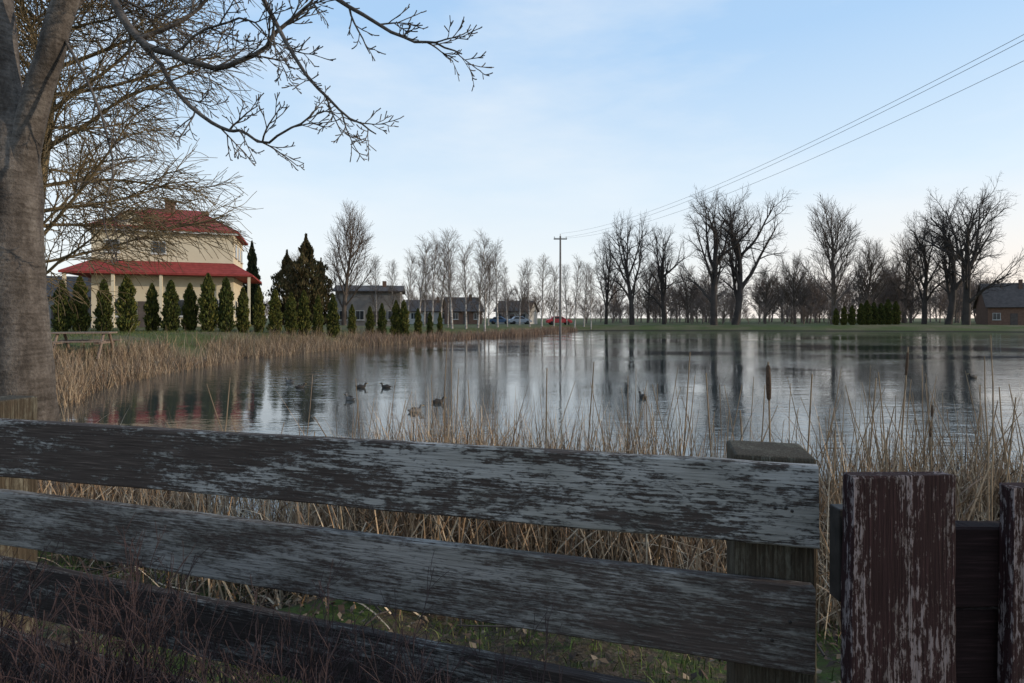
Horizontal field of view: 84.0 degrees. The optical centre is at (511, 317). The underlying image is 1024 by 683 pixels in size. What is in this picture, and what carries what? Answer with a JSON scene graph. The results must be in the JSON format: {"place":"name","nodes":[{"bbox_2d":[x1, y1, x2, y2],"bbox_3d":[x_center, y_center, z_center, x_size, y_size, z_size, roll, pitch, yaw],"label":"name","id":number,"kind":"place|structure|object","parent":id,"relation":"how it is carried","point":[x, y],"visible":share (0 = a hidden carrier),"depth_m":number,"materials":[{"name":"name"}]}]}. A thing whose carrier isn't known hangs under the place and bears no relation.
{"place":"outdoors","nodes":[
{"label":"outdoors","id":0,"kind":"place"},
{"bbox_2d":[51,328,278,357],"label":"bank grass","id":1,"kind":"structure","parent":0,"point":[139,331],"depth_m":29.08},
{"bbox_2d":[15,0,1023,317],"label":"sky","id":2,"kind":"structure","parent":0,"point":[587,111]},
{"bbox_2d":[38,318,1023,682],"bbox_3d":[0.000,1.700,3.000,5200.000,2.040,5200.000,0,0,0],"label":"ground","id":3,"kind":"structure","parent":0,"point":[582,648],"depth_m":3.14,"materials":[{"name":"green plant"}]},
{"bbox_2d":[50,280,73,331],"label":"thuja tree","id":4,"kind":"object","parent":3,"relation":"on","point":[63,324],"visible":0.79,"depth_m":30.81,"materials":[{"name":"green plant"}]},
{"bbox_2d":[46,276,90,326],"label":"garage","id":5,"kind":"structure","parent":3,"relation":"on","point":[48,289],"depth_m":52.84,"materials":[{"name":"grey"}]},
{"bbox_2d":[68,276,91,331],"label":"thuja tree","id":6,"kind":"object","parent":3,"relation":"on","point":[82,322],"visible":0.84,"depth_m":31.30,"materials":[{"name":"green plant"}]},
{"bbox_2d":[51,332,121,359],"bbox_3d":[-15.873,1.010,21.011,1.980,0.984,1.892,0,0,-17],"label":"picnic table","id":7,"kind":"object","parent":3,"relation":"on","point":[110,340],"visible":0.74,"depth_m":20.73,"materials":[{"name":"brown wood"}]},
{"bbox_2d":[92,279,114,331],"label":"thuja tree","id":8,"kind":"object","parent":3,"relation":"on","point":[104,322],"visible":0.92,"depth_m":31.81,"materials":[{"name":"green plant"}]},
{"bbox_2d":[111,273,114,327],"bbox_3d":[-30.598,-1.297,43.637,0.200,4.219,0.200,0,0,-20],"label":"canopy post","id":9,"kind":"object","parent":3,"relation":"on","point":[113,285],"visible":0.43,"depth_m":43.56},
{"bbox_2d":[114,274,139,332],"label":"thuja tree","id":10,"kind":"object","parent":3,"relation":"on","point":[127,308],"visible":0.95,"depth_m":30.78,"materials":[{"name":"green plant"}]},
{"bbox_2d":[14,0,266,320],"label":"willow tree","id":11,"kind":"object","parent":3,"relation":"on","point":[23,13],"visible":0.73,"depth_m":9.75,"materials":[{"name":"plant"}]},
{"bbox_2d":[143,283,161,331],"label":"thuja tree","id":12,"kind":"object","parent":3,"relation":"on","point":[152,318],"visible":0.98,"depth_m":32.82,"materials":[{"name":"green plant"}]},
{"bbox_2d":[159,275,162,326],"bbox_3d":[-27.591,-1.297,44.731,0.200,4.219,0.200,0,0,-20],"label":"canopy post","id":13,"kind":"object","parent":3,"relation":"on","point":[160,292],"visible":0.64,"depth_m":44.63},
{"bbox_2d":[91,229,242,327],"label":"walls","id":14,"kind":"structure","parent":3,"relation":"on","point":[194,254],"depth_m":46.38,"materials":[{"name":"paint"}]},
{"bbox_2d":[137,301,145,326],"bbox_3d":[-29.360,-0.288,45.498,1.000,2.100,0.070,0,0,-20],"label":"door","id":15,"kind":"structure","parent":14,"relation":"attached to","point":[141,313],"depth_m":45.39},
{"bbox_2d":[58,260,261,283],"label":"roof","id":16,"kind":"structure","parent":14,"relation":"attached to","point":[194,269],"depth_m":45.46,"materials":[{"name":"red tile"}]},
{"bbox_2d":[91,208,247,245],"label":"roof","id":17,"kind":"structure","parent":14,"relation":"on","point":[220,228],"depth_m":47.86,"materials":[{"name":"red tile"}]},
{"bbox_2d":[160,279,182,331],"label":"thuja tree","id":18,"kind":"object","parent":3,"relation":"on","point":[170,312],"visible":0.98,"depth_m":32.79,"materials":[{"name":"green plant"}]},
{"bbox_2d":[180,282,199,330],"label":"thuja tree","id":19,"kind":"object","parent":3,"relation":"on","point":[190,309],"visible":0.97,"depth_m":33.80,"materials":[{"name":"green plant"}]},
{"bbox_2d":[197,273,218,331],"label":"thuja tree","id":20,"kind":"object","parent":3,"relation":"on","point":[208,316],"visible":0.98,"depth_m":33.26,"materials":[{"name":"green plant"}]},
{"bbox_2d":[215,276,235,331],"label":"thuja tree","id":21,"kind":"object","parent":3,"relation":"on","point":[225,309],"visible":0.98,"depth_m":33.78,"materials":[{"name":"green plant"}]},
{"bbox_2d":[52,324,424,407],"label":"bank reeds","id":22,"kind":"object","parent":3,"relation":"on","point":[70,379],"visible":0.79,"depth_m":22.39,"materials":[{"name":"plant"}]},
{"bbox_2d":[234,287,251,332],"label":"thuja tree","id":23,"kind":"object","parent":3,"relation":"on","point":[242,323],"visible":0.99,"depth_m":34.82,"materials":[{"name":"green plant"}]},
{"bbox_2d":[0,0,493,495],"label":"chestnut tree","id":24,"kind":"object","parent":3,"relation":"on","point":[27,365],"visible":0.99,"depth_m":4.83,"materials":[{"name":"grey plant"}]},
{"bbox_2d":[243,240,266,324],"bbox_3d":[-28.286,-3.697,61.922,2.802,9.606,3.188,0,0,0],"label":"spruce tree","id":25,"kind":"object","parent":3,"relation":"on","point":[252,269],"visible":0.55,"depth_m":61.63,"materials":[{"name":"green plant"}]},
{"bbox_2d":[251,286,266,332],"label":"thuja tree","id":26,"kind":"object","parent":3,"relation":"on","point":[259,316],"visible":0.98,"depth_m":35.83,"materials":[{"name":"green plant"}]},
{"bbox_2d":[266,289,283,334],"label":"thuja tree","id":27,"kind":"object","parent":3,"relation":"on","point":[275,313],"visible":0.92,"depth_m":36.30,"materials":[{"name":"green plant"}]},
{"bbox_2d":[263,249,301,324],"bbox_3d":[-25.175,-3.330,63.963,4.837,8.906,4.721,0,0,-44],"label":"pine tree","id":28,"kind":"object","parent":3,"relation":"on","point":[280,274],"visible":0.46,"depth_m":63.40,"materials":[{"name":"green plant"}]},
{"bbox_2d":[0,512,574,682],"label":"bare shrub","id":29,"kind":"object","parent":3,"relation":"on","point":[126,658],"visible":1,"depth_m":1.17,"materials":[{"name":"plant"}]},
{"bbox_2d":[283,291,299,335],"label":"thuja tree","id":30,"kind":"object","parent":3,"relation":"on","point":[290,313],"visible":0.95,"depth_m":37.80,"materials":[{"name":"green plant"}]},
{"bbox_2d":[276,232,331,324],"bbox_3d":[-21.826,-3.995,59.878,5.493,10.028,5.628,0,0,-19],"label":"pine tree","id":31,"kind":"object","parent":3,"relation":"on","point":[308,272],"visible":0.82,"depth_m":59.32,"materials":[{"name":"green plant"}]},
{"bbox_2d":[297,290,311,335],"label":"thuja tree","id":32,"kind":"object","parent":3,"relation":"on","point":[303,315],"visible":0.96,"depth_m":38.80,"materials":[{"name":"green plant"}]},
{"bbox_2d":[312,295,323,335],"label":"thuja tree","id":33,"kind":"object","parent":3,"relation":"on","point":[318,319],"visible":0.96,"depth_m":39.83,"materials":[{"name":"green plant"}]},
{"bbox_2d":[309,258,335,324],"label":"pine tree","id":34,"kind":"object","parent":3,"relation":"on","point":[327,295],"visible":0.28,"depth_m":65.85,"materials":[{"name":"green plant"}]},
{"bbox_2d":[325,294,339,337],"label":"thuja tree","id":35,"kind":"object","parent":3,"relation":"on","point":[332,316],"visible":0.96,"depth_m":40.79,"materials":[{"name":"green plant"}]},
{"bbox_2d":[320,200,379,324],"bbox_3d":[-17.467,-5.848,61.855,6.456,13.800,7.943,0,0,-15],"label":"bare tree","id":36,"kind":"object","parent":3,"relation":"on","point":[350,239],"visible":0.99,"depth_m":61.55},
{"bbox_2d":[347,304,356,333],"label":"thuja tree","id":37,"kind":"object","parent":3,"relation":"on","point":[352,319],"visible":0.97,"depth_m":43.85,"materials":[{"name":"green plant"}]},
{"bbox_2d":[331,281,404,325],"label":"outbuilding","id":38,"kind":"structure","parent":3,"relation":"on","point":[361,305],"depth_m":71.99,"materials":[{"name":"grey"}]},
{"bbox_2d":[364,306,375,334],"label":"thuja tree","id":39,"kind":"object","parent":3,"relation":"on","point":[370,322],"visible":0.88,"depth_m":44.84,"materials":[{"name":"green plant"}]},
{"bbox_2d":[366,255,385,325],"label":"birch tree","id":40,"kind":"object","parent":3,"relation":"on","point":[376,285],"visible":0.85,"depth_m":69.93,"materials":[{"name":"grey plant"}]},
{"bbox_2d":[376,303,387,334],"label":"thuja tree","id":41,"kind":"object","parent":3,"relation":"on","point":[382,321],"visible":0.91,"depth_m":45.82,"materials":[{"name":"green plant"}]},
{"bbox_2d":[381,260,401,325],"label":"birch tree","id":42,"kind":"object","parent":3,"relation":"on","point":[392,285],"visible":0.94,"depth_m":65.68,"materials":[{"name":"grey plant"}]},
{"bbox_2d":[389,300,400,336],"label":"thuja tree","id":43,"kind":"object","parent":3,"relation":"on","point":[396,320],"visible":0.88,"depth_m":46.76,"materials":[{"name":"green plant"}]},
{"bbox_2d":[398,300,410,337],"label":"thuja tree","id":44,"kind":"object","parent":3,"relation":"on","point":[404,317],"visible":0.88,"depth_m":46.77,"materials":[{"name":"green plant"}]},
{"bbox_2d":[391,248,421,323],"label":"birch tree","id":45,"kind":"object","parent":3,"relation":"on","point":[410,294],"visible":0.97,"depth_m":66.27,"materials":[{"name":"grey plant"}]},
{"bbox_2d":[0,395,819,682],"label":"wooden fence","id":46,"kind":"object","parent":3,"relation":"on","point":[749,616],"visible":0.86,"depth_m":1.40,"materials":[{"name":"wood"}]},
{"bbox_2d":[413,308,422,334],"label":"thuja tree","id":47,"kind":"object","parent":3,"relation":"on","point":[418,323],"visible":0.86,"depth_m":49.82,"materials":[{"name":"green plant"}]},
{"bbox_2d":[398,233,440,313],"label":"birch tree","id":48,"kind":"object","parent":3,"relation":"on","point":[423,270],"visible":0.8,"depth_m":70.23,"materials":[{"name":"grey plant"}]},
{"bbox_2d":[406,298,444,323],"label":"farmhouse","id":49,"kind":"object","parent":3,"relation":"on","point":[427,311],"visible":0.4,"depth_m":108.12,"materials":[{"name":"grey"}]},
{"bbox_2d":[414,252,439,325],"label":"birch tree","id":50,"kind":"object","parent":3,"relation":"on","point":[425,282],"visible":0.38,"depth_m":79.98,"materials":[{"name":"grey plant"}]},
{"bbox_2d":[426,312,433,333],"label":"thuja tree","id":51,"kind":"object","parent":3,"relation":"on","point":[429,323],"visible":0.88,"depth_m":51.84,"materials":[{"name":"green plant"}]},
{"bbox_2d":[420,230,446,321],"bbox_3d":[-8.796,-4.423,64.118,2.764,11.399,3.661,0,0,35],"label":"birch tree","id":52,"kind":"object","parent":3,"relation":"on","point":[432,268],"visible":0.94,"depth_m":64.29,"materials":[{"name":"grey plant"}]},
{"bbox_2d":[47,565,824,656],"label":"fallen sticks","id":53,"kind":"object","parent":3,"relation":"on","point":[460,625],"visible":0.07,"depth_m":3.01,"materials":[{"name":"wood"}]},
{"bbox_2d":[39,556,840,682],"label":"leaf litter","id":54,"kind":"object","parent":3,"relation":"on","point":[341,609],"visible":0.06,"depth_m":2.69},
{"bbox_2d":[424,244,459,315],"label":"birch tree","id":55,"kind":"object","parent":3,"relation":"on","point":[444,290],"visible":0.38,"depth_m":76.05,"materials":[{"name":"grey plant"}]},
{"bbox_2d":[439,260,460,326],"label":"birch tree","id":56,"kind":"object","parent":3,"relation":"on","point":[448,295],"visible":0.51,"depth_m":67.98,"materials":[{"name":"grey plant"}]},
{"bbox_2d":[432,228,470,328],"bbox_3d":[-6.468,-4.166,60.095,4.991,11.070,3.873,0,0,19],"label":"birch tree","id":57,"kind":"object","parent":3,"relation":"on","point":[449,273],"visible":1,"depth_m":59.85,"materials":[{"name":"grey plant"}]},
{"bbox_2d":[444,239,480,328],"bbox_3d":[-4.907,-3.667,61.813,4.260,10.101,3.736,0,0,21],"label":"birch tree","id":58,"kind":"object","parent":3,"relation":"on","point":[464,262],"visible":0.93,"depth_m":61.80,"materials":[{"name":"grey plant"}]},
{"bbox_2d":[442,294,483,323],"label":"farmhouse","id":59,"kind":"object","parent":3,"relation":"on","point":[459,317],"visible":0.57,"depth_m":104.40,"materials":[{"name":"brick"}]},
{"bbox_2d":[348,325,579,345],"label":"bank reeds","id":60,"kind":"object","parent":3,"relation":"on","point":[493,333],"visible":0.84,"depth_m":54.16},
{"bbox_2d":[461,230,496,327],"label":"birch tree","id":61,"kind":"object","parent":3,"relation":"on","point":[485,243],"visible":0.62,"depth_m":66.24,"materials":[{"name":"grey plant"}]},
{"bbox_2d":[470,247,503,331],"bbox_3d":[-3.097,-3.082,62.160,4.158,9.526,3.647,0,0,10],"label":"birch tree","id":62,"kind":"object","parent":3,"relation":"on","point":[485,282],"visible":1,"depth_m":62.07,"materials":[{"name":"grey plant"}]},
{"bbox_2d":[480,252,500,325],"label":"birch tree","id":63,"kind":"object","parent":3,"relation":"on","point":[488,310],"visible":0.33,"depth_m":83.86,"materials":[{"name":"grey plant"}]},
{"bbox_2d":[486,238,509,326],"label":"birch tree","id":64,"kind":"object","parent":3,"relation":"on","point":[495,286],"visible":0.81,"depth_m":69.90,"materials":[{"name":"grey plant"}]},
{"bbox_2d":[497,259,512,326],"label":"birch tree","id":65,"kind":"object","parent":3,"relation":"on","point":[506,304],"visible":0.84,"depth_m":74.06,"materials":[{"name":"grey plant"}]},
{"bbox_2d":[493,301,539,323],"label":"farmhouse","id":66,"kind":"object","parent":3,"relation":"on","point":[533,318],"visible":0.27,"depth_m":116.70,"materials":[{"name":"grey"}]},
{"bbox_2d":[508,316,531,323],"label":"parked car","id":67,"kind":"object","parent":3,"relation":"on","point":[513,320],"visible":0.91,"depth_m":105.22,"materials":[{"name":"paint"}]},
{"bbox_2d":[510,264,529,324],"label":"birch tree","id":68,"kind":"object","parent":3,"relation":"on","point":[522,296],"visible":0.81,"depth_m":90.16,"materials":[{"name":"grey plant"}]},
{"bbox_2d":[520,257,537,326],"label":"birch tree","id":69,"kind":"object","parent":3,"relation":"on","point":[526,277],"visible":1,"depth_m":77.92,"materials":[{"name":"grey plant"}]},
{"bbox_2d":[38,419,1022,636],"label":"fallen reed straw","id":70,"kind":"object","parent":3,"relation":"on","point":[276,594],"visible":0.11,"depth_m":3.86,"materials":[{"name":"plant"}]},
{"bbox_2d":[38,381,1023,643],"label":"cattail reeds","id":71,"kind":"object","parent":3,"relation":"on","point":[340,517],"visible":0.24,"depth_m":4.39,"materials":[{"name":"plant"}]},
{"bbox_2d":[531,255,554,326],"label":"birch tree","id":72,"kind":"object","parent":3,"relation":"on","point":[547,287],"visible":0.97,"depth_m":79.89,"materials":[{"name":"grey plant"}]},
{"bbox_2d":[544,262,568,326],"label":"birch tree","id":73,"kind":"object","parent":3,"relation":"on","point":[554,291],"visible":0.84,"depth_m":84.08,"materials":[{"name":"grey plant"}]},
{"bbox_2d":[546,316,571,324],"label":"parked car","id":74,"kind":"object","parent":3,"relation":"on","point":[550,321],"visible":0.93,"depth_m":94.17,"materials":[{"name":"paint"}]},
{"bbox_2d":[554,234,566,333],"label":"utility pole","id":75,"kind":"object","parent":3,"relation":"on","point":[560,312],"visible":0.95,"depth_m":72.90,"materials":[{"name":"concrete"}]},
{"bbox_2d":[560,34,1023,237],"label":"power lines","id":76,"kind":"object","parent":75,"relation":"attached to","point":[840,132],"visible":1,"depth_m":27.85,"materials":[{"name":"metal"}]},
{"bbox_2d":[561,264,573,324],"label":"birch tree","id":77,"kind":"object","parent":3,"relation":"on","point":[566,290],"visible":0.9,"depth_m":93.88,"materials":[{"name":"grey plant"}]},
{"bbox_2d":[561,254,588,328],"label":"birch tree","id":78,"kind":"object","parent":3,"relation":"on","point":[577,286],"visible":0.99,"depth_m":88.17,"materials":[{"name":"grey plant"}]},
{"bbox_2d":[572,262,596,326],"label":"birch tree","id":79,"kind":"object","parent":3,"relation":"on","point":[585,295],"visible":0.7,"depth_m":91.94,"materials":[{"name":"grey plant"}]},
{"bbox_2d":[583,266,599,328],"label":"birch tree","id":80,"kind":"object","parent":3,"relation":"on","point":[590,291],"visible":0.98,"depth_m":89.82,"materials":[{"name":"grey plant"}]},
{"bbox_2d":[589,232,626,323],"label":"chestnut tree","id":81,"kind":"object","parent":3,"relation":"on","point":[606,287],"visible":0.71,"depth_m":103.53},
{"bbox_2d":[201,335,1023,624],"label":"cattail stems","id":82,"kind":"object","parent":3,"relation":"on","point":[885,453],"visible":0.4,"depth_m":4.99,"materials":[{"name":"plant"}]},
{"bbox_2d":[596,210,661,324],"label":"chestnut tree","id":83,"kind":"object","parent":3,"relation":"on","point":[627,273],"visible":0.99,"depth_m":95.71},
{"bbox_2d":[263,260,1009,323],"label":"distant tree line","id":84,"kind":"object","parent":3,"relation":"on","point":[818,301],"visible":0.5,"depth_m":125.82,"materials":[{"name":"plant"}]},
{"bbox_2d":[632,259,661,322],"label":"bare tree","id":85,"kind":"object","parent":3,"relation":"on","point":[650,288],"visible":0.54,"depth_m":125.04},
{"bbox_2d":[633,224,695,323],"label":"chestnut tree","id":86,"kind":"object","parent":3,"relation":"on","point":[660,271],"visible":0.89,"depth_m":104.13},
{"bbox_2d":[671,264,699,322],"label":"bare tree","id":87,"kind":"object","parent":3,"relation":"on","point":[685,297],"visible":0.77,"depth_m":122.28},
{"bbox_2d":[672,183,769,324],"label":"chestnut tree","id":88,"kind":"object","parent":3,"relation":"on","point":[714,263],"visible":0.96,"depth_m":93.90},
{"bbox_2d":[704,187,798,324],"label":"chestnut tree","id":89,"kind":"object","parent":3,"relation":"on","point":[736,272],"visible":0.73,"depth_m":96.64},
{"bbox_2d":[747,264,784,323],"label":"bare tree","id":90,"kind":"object","parent":3,"relation":"on","point":[769,282],"visible":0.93,"depth_m":119.77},
{"bbox_2d":[774,249,813,323],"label":"bare tree","id":91,"kind":"object","parent":3,"relation":"on","point":[793,277],"visible":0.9,"depth_m":119.80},
{"bbox_2d":[791,194,871,323],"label":"bare tree","id":92,"kind":"object","parent":3,"relation":"on","point":[833,251],"visible":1,"depth_m":99.97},
{"bbox_2d":[840,306,848,324],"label":"thuja tree","id":93,"kind":"object","parent":3,"relation":"on","point":[844,319],"visible":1,"depth_m":92.73,"materials":[{"name":"green plant"}]},
{"bbox_2d":[848,305,856,324],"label":"thuja tree","id":94,"kind":"object","parent":3,"relation":"on","point":[852,315],"visible":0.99,"depth_m":92.74,"materials":[{"name":"green plant"}]},
{"bbox_2d":[856,303,866,324],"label":"thuja tree","id":95,"kind":"object","parent":3,"relation":"on","point":[861,319],"visible":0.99,"depth_m":93.73,"materials":[{"name":"green plant"}]},
{"bbox_2d":[863,300,872,324],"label":"thuja tree","id":96,"kind":"object","parent":3,"relation":"on","point":[867,312],"visible":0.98,"depth_m":93.62,"materials":[{"name":"green plant"}]},
{"bbox_2d":[846,237,893,304],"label":"bare tree","id":97,"kind":"object","parent":3,"relation":"on","point":[872,263],"visible":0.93,"depth_m":114.55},
{"bbox_2d":[870,302,879,324],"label":"thuja tree","id":98,"kind":"object","parent":3,"relation":"on","point":[875,316],"visible":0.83,"depth_m":94.64,"materials":[{"name":"green plant"}]},
{"bbox_2d":[877,303,886,324],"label":"thuja tree","id":99,"kind":"object","parent":3,"relation":"on","point":[882,315],"visible":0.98,"depth_m":94.67,"materials":[{"name":"green plant"}]},
{"bbox_2d":[883,299,893,324],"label":"thuja tree","id":100,"kind":"object","parent":3,"relation":"on","point":[888,313],"visible":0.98,"depth_m":94.64,"materials":[{"name":"green plant"}]},
{"bbox_2d":[892,301,901,324],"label":"thuja tree","id":101,"kind":"object","parent":3,"relation":"on","point":[896,313],"visible":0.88,"depth_m":95.66,"materials":[{"name":"green plant"}]},
{"bbox_2d":[876,255,920,303],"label":"bare tree","id":102,"kind":"object","parent":3,"relation":"on","point":[898,273],"visible":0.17,"depth_m":128.93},
{"bbox_2d":[875,230,943,322],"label":"bare tree","id":103,"kind":"object","parent":3,"relation":"on","point":[907,291],"visible":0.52,"depth_m":119.64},
{"bbox_2d":[890,212,960,323],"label":"chestnut tree","id":104,"kind":"object","parent":3,"relation":"on","point":[925,285],"visible":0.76,"depth_m":103.20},
{"bbox_2d":[830,472,1023,682],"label":"wooden gate","id":105,"kind":"structure","parent":3,"relation":"on","point":[925,587],"depth_m":1.01,"materials":[{"name":"wood"}]},
{"bbox_2d":[901,175,1023,324],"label":"chestnut tree","id":106,"kind":"object","parent":3,"relation":"on","point":[966,264],"visible":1,"depth_m":92.65,"materials":[{"name":"plant"}]},
{"bbox_2d":[914,189,1016,324],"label":"chestnut tree","id":107,"kind":"object","parent":3,"relation":"on","point":[951,291],"visible":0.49,"depth_m":98.16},
{"bbox_2d":[973,279,1023,324],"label":"house","id":108,"kind":"structure","parent":3,"relation":"on","point":[1004,307],"depth_m":99.52,"materials":[{"name":"brick"}]},
{"bbox_2d":[58,331,1023,559],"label":"pond water","id":109,"kind":"structure","parent":0,"point":[628,362],"depth_m":16.61,"materials":[{"name":"grey liquid"}]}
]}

